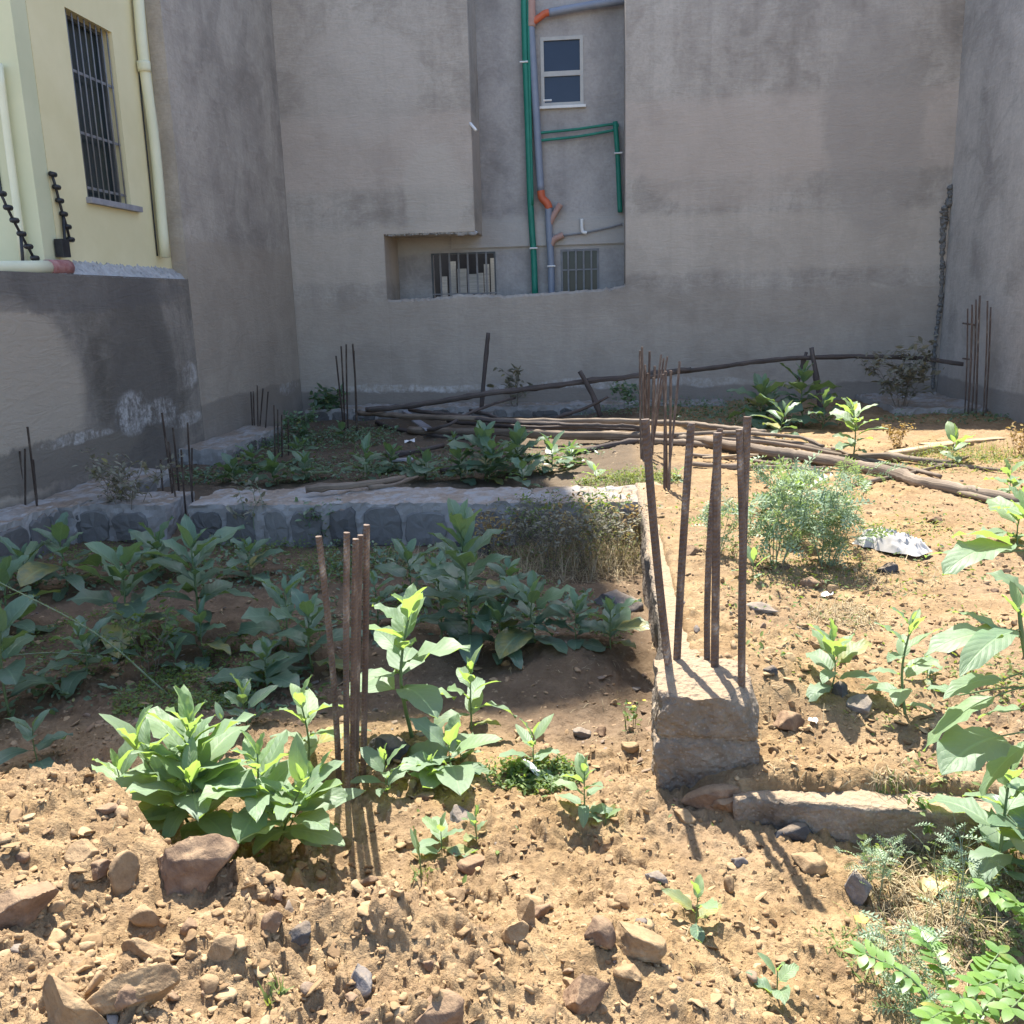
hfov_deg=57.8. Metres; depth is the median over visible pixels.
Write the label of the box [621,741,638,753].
rock
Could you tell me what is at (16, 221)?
fence bracket
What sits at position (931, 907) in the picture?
dry straw
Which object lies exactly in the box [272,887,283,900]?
rock
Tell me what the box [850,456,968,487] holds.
wooden pole
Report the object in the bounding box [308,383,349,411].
wispy weed
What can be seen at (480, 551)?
rock
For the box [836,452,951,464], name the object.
wooden pole
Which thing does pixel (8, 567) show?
broadleaf weed
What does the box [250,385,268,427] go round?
rebar cluster
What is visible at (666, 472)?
rebar cluster
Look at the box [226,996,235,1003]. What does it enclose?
stone
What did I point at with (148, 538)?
broadleaf weed
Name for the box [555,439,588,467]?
broadleaf weed
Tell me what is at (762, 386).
broadleaf weed
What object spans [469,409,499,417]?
wooden pole
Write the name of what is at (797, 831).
rock
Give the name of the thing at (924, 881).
paper scrap
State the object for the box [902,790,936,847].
flowering weed
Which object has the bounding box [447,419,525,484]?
broadleaf weed
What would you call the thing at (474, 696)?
broadleaf weed
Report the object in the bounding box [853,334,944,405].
dry shrub
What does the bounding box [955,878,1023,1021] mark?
feathery weed
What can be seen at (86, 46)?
window
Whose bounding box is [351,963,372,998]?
rock
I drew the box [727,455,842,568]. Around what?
thistle
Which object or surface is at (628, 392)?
wispy weed
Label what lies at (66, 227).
fence bracket
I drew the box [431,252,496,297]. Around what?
window
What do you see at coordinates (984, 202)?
plaster wall
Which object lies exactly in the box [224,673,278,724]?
broadleaf weed
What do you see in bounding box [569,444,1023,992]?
ground herbs
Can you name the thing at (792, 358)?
wooden pole
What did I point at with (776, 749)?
loose soil clods
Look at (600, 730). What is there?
rock
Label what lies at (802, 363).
wooden stake
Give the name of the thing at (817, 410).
broadleaf weed
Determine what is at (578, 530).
dry seed heads
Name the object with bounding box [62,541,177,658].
broadleaf weed
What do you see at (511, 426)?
wooden pole
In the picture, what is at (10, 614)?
broadleaf weed
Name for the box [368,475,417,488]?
log
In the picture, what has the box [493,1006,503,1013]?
stone
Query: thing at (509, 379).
wispy weed
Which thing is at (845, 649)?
broadleaf weed
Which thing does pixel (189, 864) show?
rock
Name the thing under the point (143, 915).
rock
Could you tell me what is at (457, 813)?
rock
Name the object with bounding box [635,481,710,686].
concrete beam
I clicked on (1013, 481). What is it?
broadleaf weed
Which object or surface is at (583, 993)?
rock
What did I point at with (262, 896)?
stone
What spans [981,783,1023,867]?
broadleaf weed
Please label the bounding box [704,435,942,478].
wooden pole
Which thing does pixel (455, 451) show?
broadleaf weed
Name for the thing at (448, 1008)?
rock
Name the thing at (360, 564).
rebar cluster
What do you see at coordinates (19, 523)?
foundation wall
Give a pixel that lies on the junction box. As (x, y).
(62, 248)
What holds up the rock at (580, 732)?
on the ground at (620, 661)
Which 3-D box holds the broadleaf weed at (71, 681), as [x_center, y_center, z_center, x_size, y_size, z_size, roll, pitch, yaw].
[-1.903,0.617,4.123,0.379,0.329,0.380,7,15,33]
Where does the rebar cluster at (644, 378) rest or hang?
on the ground at (620, 661)
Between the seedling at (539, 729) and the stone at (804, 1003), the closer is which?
the stone at (804, 1003)
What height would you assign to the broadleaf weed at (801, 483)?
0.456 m
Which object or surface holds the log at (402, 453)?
on the ground at (620, 661)
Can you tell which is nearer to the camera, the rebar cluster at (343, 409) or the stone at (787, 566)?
the stone at (787, 566)
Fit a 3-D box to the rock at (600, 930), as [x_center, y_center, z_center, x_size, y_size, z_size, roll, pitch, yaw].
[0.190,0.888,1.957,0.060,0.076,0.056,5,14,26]
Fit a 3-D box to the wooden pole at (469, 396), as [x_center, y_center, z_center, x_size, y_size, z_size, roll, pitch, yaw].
[0.158,-1.465,11.186,3.949,0.474,0.085,0,13,6]
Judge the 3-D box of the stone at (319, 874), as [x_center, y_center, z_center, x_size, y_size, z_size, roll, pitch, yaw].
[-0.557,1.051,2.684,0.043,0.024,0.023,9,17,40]
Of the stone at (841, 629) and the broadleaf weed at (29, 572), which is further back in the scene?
the broadleaf weed at (29, 572)
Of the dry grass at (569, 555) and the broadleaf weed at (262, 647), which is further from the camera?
the dry grass at (569, 555)
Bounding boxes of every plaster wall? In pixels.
[144,0,302,440]
[931,0,1023,422]
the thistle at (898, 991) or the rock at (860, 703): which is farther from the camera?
the rock at (860, 703)
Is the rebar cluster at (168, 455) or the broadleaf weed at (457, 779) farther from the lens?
the rebar cluster at (168, 455)
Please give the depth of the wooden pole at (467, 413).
10.66 m
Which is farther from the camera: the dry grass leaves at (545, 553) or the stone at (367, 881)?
the dry grass leaves at (545, 553)
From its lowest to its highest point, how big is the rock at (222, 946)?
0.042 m
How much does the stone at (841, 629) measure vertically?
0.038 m
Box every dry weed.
[472,509,538,553]
[473,495,547,560]
[498,478,565,556]
[502,476,578,545]
[516,501,589,571]
[541,489,601,556]
[553,487,625,570]
[565,492,632,554]
[566,481,615,533]
[589,503,662,566]
[596,486,657,553]
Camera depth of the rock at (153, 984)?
1.46 m
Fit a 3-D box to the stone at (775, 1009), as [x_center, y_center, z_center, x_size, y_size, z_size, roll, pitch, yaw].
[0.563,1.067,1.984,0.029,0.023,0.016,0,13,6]
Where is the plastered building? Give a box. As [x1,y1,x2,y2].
[271,0,964,415]
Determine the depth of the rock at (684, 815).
2.87 m
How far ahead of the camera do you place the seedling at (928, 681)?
3.44 m
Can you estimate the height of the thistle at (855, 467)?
0.530 m
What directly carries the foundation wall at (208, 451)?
on the ground at (620, 661)
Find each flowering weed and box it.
[617,699,645,731]
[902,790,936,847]
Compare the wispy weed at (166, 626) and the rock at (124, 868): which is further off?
the wispy weed at (166, 626)
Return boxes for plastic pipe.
[0,260,74,273]
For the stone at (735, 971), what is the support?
on the ground at (620, 661)
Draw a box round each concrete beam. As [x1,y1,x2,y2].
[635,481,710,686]
[733,789,1014,853]
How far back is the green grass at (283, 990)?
2.38 m
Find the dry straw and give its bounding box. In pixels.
[759,552,1023,992]
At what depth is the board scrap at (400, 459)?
8.52 m
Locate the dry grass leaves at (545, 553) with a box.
[481,526,616,574]
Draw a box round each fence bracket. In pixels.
[0,190,39,260]
[48,171,74,241]
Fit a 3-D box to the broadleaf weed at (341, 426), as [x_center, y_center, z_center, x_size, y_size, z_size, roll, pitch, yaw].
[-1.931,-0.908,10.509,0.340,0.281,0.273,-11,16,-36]
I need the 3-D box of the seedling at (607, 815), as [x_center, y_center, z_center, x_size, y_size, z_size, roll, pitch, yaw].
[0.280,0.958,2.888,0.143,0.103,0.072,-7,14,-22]
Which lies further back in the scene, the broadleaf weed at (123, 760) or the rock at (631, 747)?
the rock at (631, 747)
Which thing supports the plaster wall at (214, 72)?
on the ground at (620, 661)
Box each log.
[305,475,405,492]
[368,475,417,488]
[385,443,444,457]
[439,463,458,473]
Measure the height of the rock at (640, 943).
0.067 m
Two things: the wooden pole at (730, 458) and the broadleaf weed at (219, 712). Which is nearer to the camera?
the broadleaf weed at (219, 712)
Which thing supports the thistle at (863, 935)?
on the ground at (620, 661)
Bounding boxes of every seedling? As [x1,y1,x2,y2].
[407,750,443,778]
[410,826,421,878]
[412,812,477,856]
[435,740,482,765]
[463,804,486,841]
[497,714,559,781]
[550,752,612,827]
[589,802,620,824]
[662,874,721,942]
[745,953,798,1004]
[897,653,940,684]
[933,421,974,461]
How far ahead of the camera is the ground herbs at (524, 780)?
4.07 m
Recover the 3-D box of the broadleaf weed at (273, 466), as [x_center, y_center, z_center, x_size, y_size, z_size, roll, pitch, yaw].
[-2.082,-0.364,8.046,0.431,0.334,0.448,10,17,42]
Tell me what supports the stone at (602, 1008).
on the ground at (620, 661)
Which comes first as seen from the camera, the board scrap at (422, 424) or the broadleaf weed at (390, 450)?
the broadleaf weed at (390, 450)
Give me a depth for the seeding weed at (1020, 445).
7.71 m
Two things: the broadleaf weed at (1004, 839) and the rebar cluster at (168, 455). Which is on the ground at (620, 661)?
the broadleaf weed at (1004, 839)
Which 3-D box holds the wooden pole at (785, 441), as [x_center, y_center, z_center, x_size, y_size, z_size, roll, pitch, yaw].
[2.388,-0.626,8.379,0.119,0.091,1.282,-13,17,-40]
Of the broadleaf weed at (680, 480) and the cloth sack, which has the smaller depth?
the cloth sack
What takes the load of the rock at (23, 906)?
on the ground at (620, 661)
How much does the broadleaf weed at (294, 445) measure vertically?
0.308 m
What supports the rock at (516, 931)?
on the ground at (620, 661)
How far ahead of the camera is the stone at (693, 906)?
2.30 m
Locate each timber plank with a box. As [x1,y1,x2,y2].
[883,439,974,460]
[918,437,1005,444]
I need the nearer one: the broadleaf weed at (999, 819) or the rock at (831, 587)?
the broadleaf weed at (999, 819)
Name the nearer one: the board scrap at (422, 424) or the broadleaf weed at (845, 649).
the broadleaf weed at (845, 649)
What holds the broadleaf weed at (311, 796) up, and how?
on the ground at (620, 661)
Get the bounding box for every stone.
[15,852,29,863]
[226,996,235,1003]
[254,892,268,900]
[295,861,306,869]
[314,869,325,879]
[359,875,378,886]
[359,1007,372,1014]
[421,956,438,971]
[445,887,464,901]
[462,888,474,894]
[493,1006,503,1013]
[545,901,553,909]
[562,977,573,986]
[596,1003,607,1013]
[604,854,613,861]
[607,899,621,909]
[614,893,629,908]
[686,904,698,911]
[730,966,740,978]
[733,921,744,927]
[762,929,774,936]
[769,1004,781,1014]
[775,954,789,962]
[777,563,789,569]
[796,623,808,627]
[800,999,808,1007]
[808,640,820,648]
[837,627,851,634]
[905,701,912,709]
[990,588,998,591]
[1002,568,1011,572]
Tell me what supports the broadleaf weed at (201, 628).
on the ground at (620, 661)
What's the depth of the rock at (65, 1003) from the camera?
1.41 m
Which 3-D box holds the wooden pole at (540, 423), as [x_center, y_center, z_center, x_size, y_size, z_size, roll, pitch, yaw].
[-0.167,-1.033,10.281,3.604,0.116,0.492,11,18,43]
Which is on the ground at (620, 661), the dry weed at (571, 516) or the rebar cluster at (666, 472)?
the dry weed at (571, 516)
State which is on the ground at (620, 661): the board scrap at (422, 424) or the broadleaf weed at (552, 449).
the broadleaf weed at (552, 449)
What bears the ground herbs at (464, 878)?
on the ground at (620, 661)
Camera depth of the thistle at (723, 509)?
4.71 m
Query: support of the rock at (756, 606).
on the ground at (620, 661)
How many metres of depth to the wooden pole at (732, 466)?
7.41 m
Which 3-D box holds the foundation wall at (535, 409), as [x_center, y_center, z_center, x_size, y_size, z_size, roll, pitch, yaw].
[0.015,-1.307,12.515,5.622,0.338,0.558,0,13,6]
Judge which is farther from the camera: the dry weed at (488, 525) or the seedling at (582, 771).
the dry weed at (488, 525)
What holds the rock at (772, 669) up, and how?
on the ground at (620, 661)
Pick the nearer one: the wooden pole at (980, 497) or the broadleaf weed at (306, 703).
the broadleaf weed at (306, 703)
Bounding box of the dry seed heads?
[516,504,632,558]
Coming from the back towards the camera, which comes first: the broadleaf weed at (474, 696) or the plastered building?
the plastered building
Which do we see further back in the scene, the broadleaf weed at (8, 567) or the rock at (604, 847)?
the broadleaf weed at (8, 567)
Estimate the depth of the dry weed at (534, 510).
5.98 m
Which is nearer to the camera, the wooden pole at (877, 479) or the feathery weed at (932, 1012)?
the feathery weed at (932, 1012)
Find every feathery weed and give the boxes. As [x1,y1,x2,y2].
[843,925,1023,1023]
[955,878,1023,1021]
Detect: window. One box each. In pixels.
[65,9,142,211]
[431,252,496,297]
[540,35,585,109]
[560,248,598,290]
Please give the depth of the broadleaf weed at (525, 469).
7.47 m
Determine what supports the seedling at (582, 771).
on the ground at (620, 661)
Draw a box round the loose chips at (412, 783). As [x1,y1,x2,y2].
[0,488,701,803]
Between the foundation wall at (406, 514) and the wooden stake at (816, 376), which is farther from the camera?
the wooden stake at (816, 376)
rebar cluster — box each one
[19,427,37,505]
[160,413,192,514]
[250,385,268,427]
[273,405,288,456]
[316,524,369,788]
[335,344,357,432]
[639,347,667,460]
[662,361,680,490]
[962,296,991,415]
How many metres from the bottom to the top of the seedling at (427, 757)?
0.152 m
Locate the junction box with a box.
[54,239,70,257]
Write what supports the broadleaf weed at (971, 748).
on the ground at (620, 661)
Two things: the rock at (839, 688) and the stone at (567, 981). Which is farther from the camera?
the rock at (839, 688)
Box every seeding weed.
[881,423,915,448]
[1006,421,1023,455]
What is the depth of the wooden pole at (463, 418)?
9.69 m
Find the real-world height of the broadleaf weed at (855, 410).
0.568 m
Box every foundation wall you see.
[0,504,64,558]
[26,467,172,543]
[80,491,194,542]
[178,425,284,465]
[187,485,637,546]
[305,399,726,420]
[855,392,987,415]
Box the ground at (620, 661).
[0,399,1023,1023]
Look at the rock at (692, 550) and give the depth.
4.74 m
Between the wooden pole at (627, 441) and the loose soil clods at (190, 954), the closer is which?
the loose soil clods at (190, 954)
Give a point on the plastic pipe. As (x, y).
(57, 266)
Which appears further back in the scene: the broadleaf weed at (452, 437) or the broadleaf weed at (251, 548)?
the broadleaf weed at (452, 437)
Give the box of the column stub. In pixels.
[641,416,759,791]
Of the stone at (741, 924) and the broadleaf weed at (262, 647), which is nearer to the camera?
the stone at (741, 924)
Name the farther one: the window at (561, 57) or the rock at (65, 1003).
the window at (561, 57)
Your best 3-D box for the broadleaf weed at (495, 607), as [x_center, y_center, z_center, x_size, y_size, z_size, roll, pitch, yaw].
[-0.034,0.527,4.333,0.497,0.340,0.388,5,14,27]
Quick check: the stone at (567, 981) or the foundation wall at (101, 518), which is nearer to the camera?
the stone at (567, 981)
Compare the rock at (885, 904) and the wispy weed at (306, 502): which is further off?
the wispy weed at (306, 502)
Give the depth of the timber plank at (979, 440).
8.47 m
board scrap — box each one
[392,457,412,461]
[412,420,430,430]
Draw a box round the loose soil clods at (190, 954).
[0,688,1023,1023]
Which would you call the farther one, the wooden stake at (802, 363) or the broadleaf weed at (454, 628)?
the wooden stake at (802, 363)
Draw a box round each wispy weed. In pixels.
[72,448,183,509]
[99,592,185,673]
[226,477,266,535]
[276,406,319,440]
[295,497,340,533]
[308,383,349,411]
[486,364,532,414]
[609,380,638,415]
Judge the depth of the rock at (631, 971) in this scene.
1.89 m
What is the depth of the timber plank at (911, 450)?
7.87 m
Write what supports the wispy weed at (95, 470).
on the ground at (620, 661)
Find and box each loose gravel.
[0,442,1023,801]
[0,694,1022,1023]
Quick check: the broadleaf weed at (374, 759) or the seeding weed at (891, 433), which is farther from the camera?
the seeding weed at (891, 433)
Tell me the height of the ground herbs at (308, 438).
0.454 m
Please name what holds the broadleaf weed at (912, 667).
on the ground at (620, 661)
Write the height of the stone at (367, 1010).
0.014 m
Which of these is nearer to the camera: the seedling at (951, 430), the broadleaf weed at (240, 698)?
the broadleaf weed at (240, 698)
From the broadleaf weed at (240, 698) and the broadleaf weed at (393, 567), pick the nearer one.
the broadleaf weed at (240, 698)
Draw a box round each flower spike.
[0,582,167,694]
[12,649,121,659]
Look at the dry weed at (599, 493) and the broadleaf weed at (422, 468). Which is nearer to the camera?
the dry weed at (599, 493)
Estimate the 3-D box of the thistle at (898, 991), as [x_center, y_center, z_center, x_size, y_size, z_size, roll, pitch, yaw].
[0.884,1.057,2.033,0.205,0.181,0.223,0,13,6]
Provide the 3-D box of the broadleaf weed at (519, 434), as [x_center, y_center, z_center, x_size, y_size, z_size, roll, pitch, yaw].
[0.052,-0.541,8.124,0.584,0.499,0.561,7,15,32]
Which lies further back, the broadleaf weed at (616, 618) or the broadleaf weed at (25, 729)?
the broadleaf weed at (616, 618)
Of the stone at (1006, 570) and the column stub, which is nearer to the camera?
the column stub
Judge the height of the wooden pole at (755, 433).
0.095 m
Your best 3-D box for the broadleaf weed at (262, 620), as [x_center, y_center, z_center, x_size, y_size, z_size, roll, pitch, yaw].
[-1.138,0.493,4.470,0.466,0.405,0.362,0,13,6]
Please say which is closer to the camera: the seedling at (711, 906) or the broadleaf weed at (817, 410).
the seedling at (711, 906)
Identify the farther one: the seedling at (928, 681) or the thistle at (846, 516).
the thistle at (846, 516)
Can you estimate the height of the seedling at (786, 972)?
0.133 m
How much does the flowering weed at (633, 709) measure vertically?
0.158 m
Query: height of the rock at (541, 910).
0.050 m
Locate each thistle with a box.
[688,485,762,552]
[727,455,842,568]
[748,451,907,543]
[778,460,896,570]
[835,834,914,906]
[846,909,947,997]
[869,948,963,1023]
[909,814,1007,925]
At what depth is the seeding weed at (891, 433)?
8.17 m
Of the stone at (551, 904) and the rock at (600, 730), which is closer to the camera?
the stone at (551, 904)
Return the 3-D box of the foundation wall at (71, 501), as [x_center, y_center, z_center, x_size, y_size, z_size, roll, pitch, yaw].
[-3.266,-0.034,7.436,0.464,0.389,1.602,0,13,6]
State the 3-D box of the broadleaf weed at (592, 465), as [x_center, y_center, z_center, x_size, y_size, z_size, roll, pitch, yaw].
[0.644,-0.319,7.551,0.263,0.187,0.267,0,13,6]
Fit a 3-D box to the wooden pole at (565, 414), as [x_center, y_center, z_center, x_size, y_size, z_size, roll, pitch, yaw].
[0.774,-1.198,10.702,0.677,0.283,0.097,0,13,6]
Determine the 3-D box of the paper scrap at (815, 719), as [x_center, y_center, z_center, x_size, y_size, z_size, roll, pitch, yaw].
[1.048,0.724,3.231,0.031,0.014,0.022,6,15,31]
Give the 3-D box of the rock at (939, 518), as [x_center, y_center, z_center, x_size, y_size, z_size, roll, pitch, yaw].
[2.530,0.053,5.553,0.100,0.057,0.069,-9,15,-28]
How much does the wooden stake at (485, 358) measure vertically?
0.978 m
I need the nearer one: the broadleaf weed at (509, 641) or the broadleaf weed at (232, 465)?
the broadleaf weed at (509, 641)
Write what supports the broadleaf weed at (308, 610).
on the ground at (620, 661)
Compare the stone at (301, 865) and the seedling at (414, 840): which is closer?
the seedling at (414, 840)
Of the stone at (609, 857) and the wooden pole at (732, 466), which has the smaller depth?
the stone at (609, 857)
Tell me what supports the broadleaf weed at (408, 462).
on the ground at (620, 661)
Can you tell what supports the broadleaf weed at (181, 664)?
on the ground at (620, 661)
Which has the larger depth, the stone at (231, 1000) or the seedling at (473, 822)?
the seedling at (473, 822)
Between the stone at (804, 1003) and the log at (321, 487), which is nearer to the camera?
the stone at (804, 1003)
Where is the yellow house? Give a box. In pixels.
[0,0,172,268]
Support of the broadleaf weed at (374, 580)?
on the ground at (620, 661)
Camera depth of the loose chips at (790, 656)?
3.52 m
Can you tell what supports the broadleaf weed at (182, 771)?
on the ground at (620, 661)
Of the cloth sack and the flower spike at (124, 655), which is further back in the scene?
the cloth sack
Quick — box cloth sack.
[852,527,931,555]
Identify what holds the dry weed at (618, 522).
on the ground at (620, 661)
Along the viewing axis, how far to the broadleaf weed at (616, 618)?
4.22 m
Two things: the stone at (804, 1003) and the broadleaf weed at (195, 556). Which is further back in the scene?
the broadleaf weed at (195, 556)
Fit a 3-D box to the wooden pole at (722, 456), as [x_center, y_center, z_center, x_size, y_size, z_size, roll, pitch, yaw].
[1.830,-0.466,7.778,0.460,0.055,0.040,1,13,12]
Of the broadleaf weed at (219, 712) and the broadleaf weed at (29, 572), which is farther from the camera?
the broadleaf weed at (29, 572)
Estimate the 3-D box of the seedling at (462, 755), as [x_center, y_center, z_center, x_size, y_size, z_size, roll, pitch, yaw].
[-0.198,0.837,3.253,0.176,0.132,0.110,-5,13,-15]
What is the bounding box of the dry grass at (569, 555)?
[340,482,676,586]
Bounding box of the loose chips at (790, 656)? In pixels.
[720,438,1023,790]
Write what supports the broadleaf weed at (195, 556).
on the ground at (620, 661)
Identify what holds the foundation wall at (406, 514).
on the ground at (620, 661)
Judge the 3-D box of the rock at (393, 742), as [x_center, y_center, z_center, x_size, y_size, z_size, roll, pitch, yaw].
[-0.432,0.846,3.297,0.149,0.123,0.107,11,18,43]
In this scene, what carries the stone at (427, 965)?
on the ground at (620, 661)
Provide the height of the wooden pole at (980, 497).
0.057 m
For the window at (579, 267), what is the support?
in the plastered building
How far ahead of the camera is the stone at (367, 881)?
2.64 m
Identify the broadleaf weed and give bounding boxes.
[0,536,64,598]
[0,555,60,636]
[0,595,61,715]
[0,709,72,769]
[17,512,117,600]
[36,613,148,699]
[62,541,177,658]
[91,741,167,815]
[99,685,275,839]
[128,516,202,583]
[136,514,257,639]
[154,635,194,676]
[155,594,247,669]
[196,730,365,854]
[206,636,301,699]
[208,702,240,732]
[213,453,251,484]
[216,536,283,581]
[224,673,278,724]
[235,444,266,468]
[235,569,323,647]
[247,450,296,486]
[264,587,362,683]
[270,674,371,781]
[280,450,332,481]
[283,434,316,462]
[327,420,357,443]
[339,431,393,480]
[349,583,470,737]
[350,569,402,635]
[350,743,408,796]
[369,441,409,473]
[374,538,438,600]
[386,550,486,640]
[396,497,527,663]
[397,455,421,474]
[397,713,502,795]
[406,445,450,479]
[434,646,516,729]
[442,431,463,449]
[446,445,478,485]
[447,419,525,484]
[458,591,553,669]
[481,555,543,597]
[493,421,551,474]
[495,570,591,658]
[505,456,543,487]
[518,431,582,472]
[539,588,604,649]
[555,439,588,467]
[574,597,648,651]
[575,460,605,482]
[671,467,683,481]
[724,373,803,428]
[731,545,771,579]
[750,400,807,442]
[772,360,840,425]
[774,469,821,542]
[788,387,848,428]
[805,618,878,701]
[829,398,887,459]
[864,607,942,714]
[923,581,1023,797]
[924,488,1023,594]
[925,741,1023,882]
[976,485,1023,543]
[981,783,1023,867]
[983,458,1023,493]
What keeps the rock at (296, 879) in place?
on the ground at (620, 661)
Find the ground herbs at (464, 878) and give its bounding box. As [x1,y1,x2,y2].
[256,488,1023,900]
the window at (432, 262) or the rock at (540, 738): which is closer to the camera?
the rock at (540, 738)
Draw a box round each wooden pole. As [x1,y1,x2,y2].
[357,410,766,431]
[365,367,690,411]
[375,420,476,439]
[407,426,1019,502]
[408,409,638,428]
[427,397,515,431]
[446,421,638,430]
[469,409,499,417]
[551,396,608,418]
[575,438,638,454]
[639,438,792,462]
[650,354,963,378]
[667,430,824,446]
[692,461,825,469]
[693,453,832,473]
[702,453,758,458]
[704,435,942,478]
[722,435,837,451]
[831,446,869,461]
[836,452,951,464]
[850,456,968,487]
[931,463,1001,471]
[954,491,1020,505]
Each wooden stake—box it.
[479,333,489,407]
[578,370,601,416]
[798,352,807,380]
[809,347,822,407]
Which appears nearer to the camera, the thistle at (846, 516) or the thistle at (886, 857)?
the thistle at (886, 857)
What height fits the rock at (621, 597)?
0.130 m
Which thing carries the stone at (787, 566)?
on the ground at (620, 661)
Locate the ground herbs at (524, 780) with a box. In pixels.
[2,530,633,794]
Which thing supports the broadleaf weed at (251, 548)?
on the ground at (620, 661)
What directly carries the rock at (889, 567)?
on the ground at (620, 661)
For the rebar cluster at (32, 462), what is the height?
0.637 m
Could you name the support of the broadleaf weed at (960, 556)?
on the ground at (620, 661)
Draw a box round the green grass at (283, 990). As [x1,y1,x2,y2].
[257,436,1023,1023]
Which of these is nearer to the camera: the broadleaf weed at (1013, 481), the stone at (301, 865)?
the stone at (301, 865)
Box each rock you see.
[0,881,58,929]
[42,973,107,1023]
[64,839,98,865]
[86,962,179,1019]
[90,859,110,879]
[95,802,118,814]
[109,849,139,896]
[114,984,144,1010]
[121,938,169,960]
[127,904,159,926]
[158,834,238,894]
[179,917,197,936]
[199,974,219,993]
[206,933,236,961]
[260,910,282,933]
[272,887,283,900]
[287,867,304,886]
[288,920,310,945]
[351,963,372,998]
[368,734,409,763]
[403,837,422,848]
[413,791,434,800]
[414,989,464,1023]
[450,804,468,822]
[455,541,497,557]
[456,854,484,874]
[501,920,528,945]
[514,729,544,742]
[516,897,534,924]
[535,904,550,919]
[562,973,609,1015]
[573,727,590,737]
[584,915,615,949]
[594,589,643,612]
[595,725,605,736]
[599,843,611,853]
[613,963,641,982]
[615,920,666,962]
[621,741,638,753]
[645,870,667,885]
[673,808,695,823]
[681,783,740,810]
[686,545,701,555]
[709,792,745,811]
[724,875,733,893]
[731,857,748,866]
[746,602,778,612]
[763,665,777,675]
[773,710,804,731]
[774,822,813,840]
[791,852,827,875]
[799,577,822,588]
[826,584,837,592]
[831,681,847,697]
[844,869,871,905]
[846,693,871,713]
[876,562,898,572]
[878,899,892,910]
[926,516,942,522]
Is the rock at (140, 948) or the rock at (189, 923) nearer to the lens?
the rock at (140, 948)
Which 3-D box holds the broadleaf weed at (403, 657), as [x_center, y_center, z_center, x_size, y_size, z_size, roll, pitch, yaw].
[-0.408,0.565,3.346,0.424,0.610,0.455,-11,16,-35]
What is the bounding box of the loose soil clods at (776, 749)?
[720,436,1023,791]
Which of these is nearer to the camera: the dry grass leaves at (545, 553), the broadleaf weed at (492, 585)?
the broadleaf weed at (492, 585)
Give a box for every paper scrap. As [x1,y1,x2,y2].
[521,759,541,776]
[808,717,817,723]
[822,591,832,595]
[918,872,954,897]
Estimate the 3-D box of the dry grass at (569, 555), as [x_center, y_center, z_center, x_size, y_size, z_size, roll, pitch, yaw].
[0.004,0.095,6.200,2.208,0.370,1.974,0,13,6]
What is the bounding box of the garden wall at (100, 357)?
[0,260,203,508]
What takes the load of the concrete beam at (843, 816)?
on the ground at (620, 661)
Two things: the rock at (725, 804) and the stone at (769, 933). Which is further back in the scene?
the rock at (725, 804)
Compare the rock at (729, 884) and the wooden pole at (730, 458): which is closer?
the rock at (729, 884)
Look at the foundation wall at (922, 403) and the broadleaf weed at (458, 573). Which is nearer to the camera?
the broadleaf weed at (458, 573)
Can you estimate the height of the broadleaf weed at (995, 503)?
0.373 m
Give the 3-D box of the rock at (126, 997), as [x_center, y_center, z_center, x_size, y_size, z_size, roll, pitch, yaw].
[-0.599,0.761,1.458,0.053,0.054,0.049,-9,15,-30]
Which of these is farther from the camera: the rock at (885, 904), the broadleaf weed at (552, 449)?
the broadleaf weed at (552, 449)
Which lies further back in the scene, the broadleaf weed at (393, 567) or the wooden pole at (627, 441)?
the wooden pole at (627, 441)
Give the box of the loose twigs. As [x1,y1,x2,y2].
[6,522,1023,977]
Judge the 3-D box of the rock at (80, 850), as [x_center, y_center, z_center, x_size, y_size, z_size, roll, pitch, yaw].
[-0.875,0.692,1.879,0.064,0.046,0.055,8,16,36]
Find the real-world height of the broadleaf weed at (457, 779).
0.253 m
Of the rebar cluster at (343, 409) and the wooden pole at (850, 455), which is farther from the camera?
the rebar cluster at (343, 409)
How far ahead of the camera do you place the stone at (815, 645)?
3.63 m
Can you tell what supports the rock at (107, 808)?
on the ground at (620, 661)
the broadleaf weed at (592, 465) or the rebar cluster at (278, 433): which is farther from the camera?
the rebar cluster at (278, 433)
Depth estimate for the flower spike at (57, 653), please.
4.35 m
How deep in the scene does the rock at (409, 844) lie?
2.80 m
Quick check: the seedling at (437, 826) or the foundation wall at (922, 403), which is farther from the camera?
the foundation wall at (922, 403)
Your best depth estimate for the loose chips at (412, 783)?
3.81 m
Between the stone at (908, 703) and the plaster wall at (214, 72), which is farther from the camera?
the plaster wall at (214, 72)
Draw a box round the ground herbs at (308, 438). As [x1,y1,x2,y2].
[0,394,1012,717]
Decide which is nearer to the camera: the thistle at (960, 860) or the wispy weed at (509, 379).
the thistle at (960, 860)
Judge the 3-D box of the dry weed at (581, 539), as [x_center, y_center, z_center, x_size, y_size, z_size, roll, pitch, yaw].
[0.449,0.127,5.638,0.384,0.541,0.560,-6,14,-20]
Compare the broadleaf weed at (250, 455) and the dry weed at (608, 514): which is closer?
the dry weed at (608, 514)
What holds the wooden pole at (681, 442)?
on the ground at (620, 661)

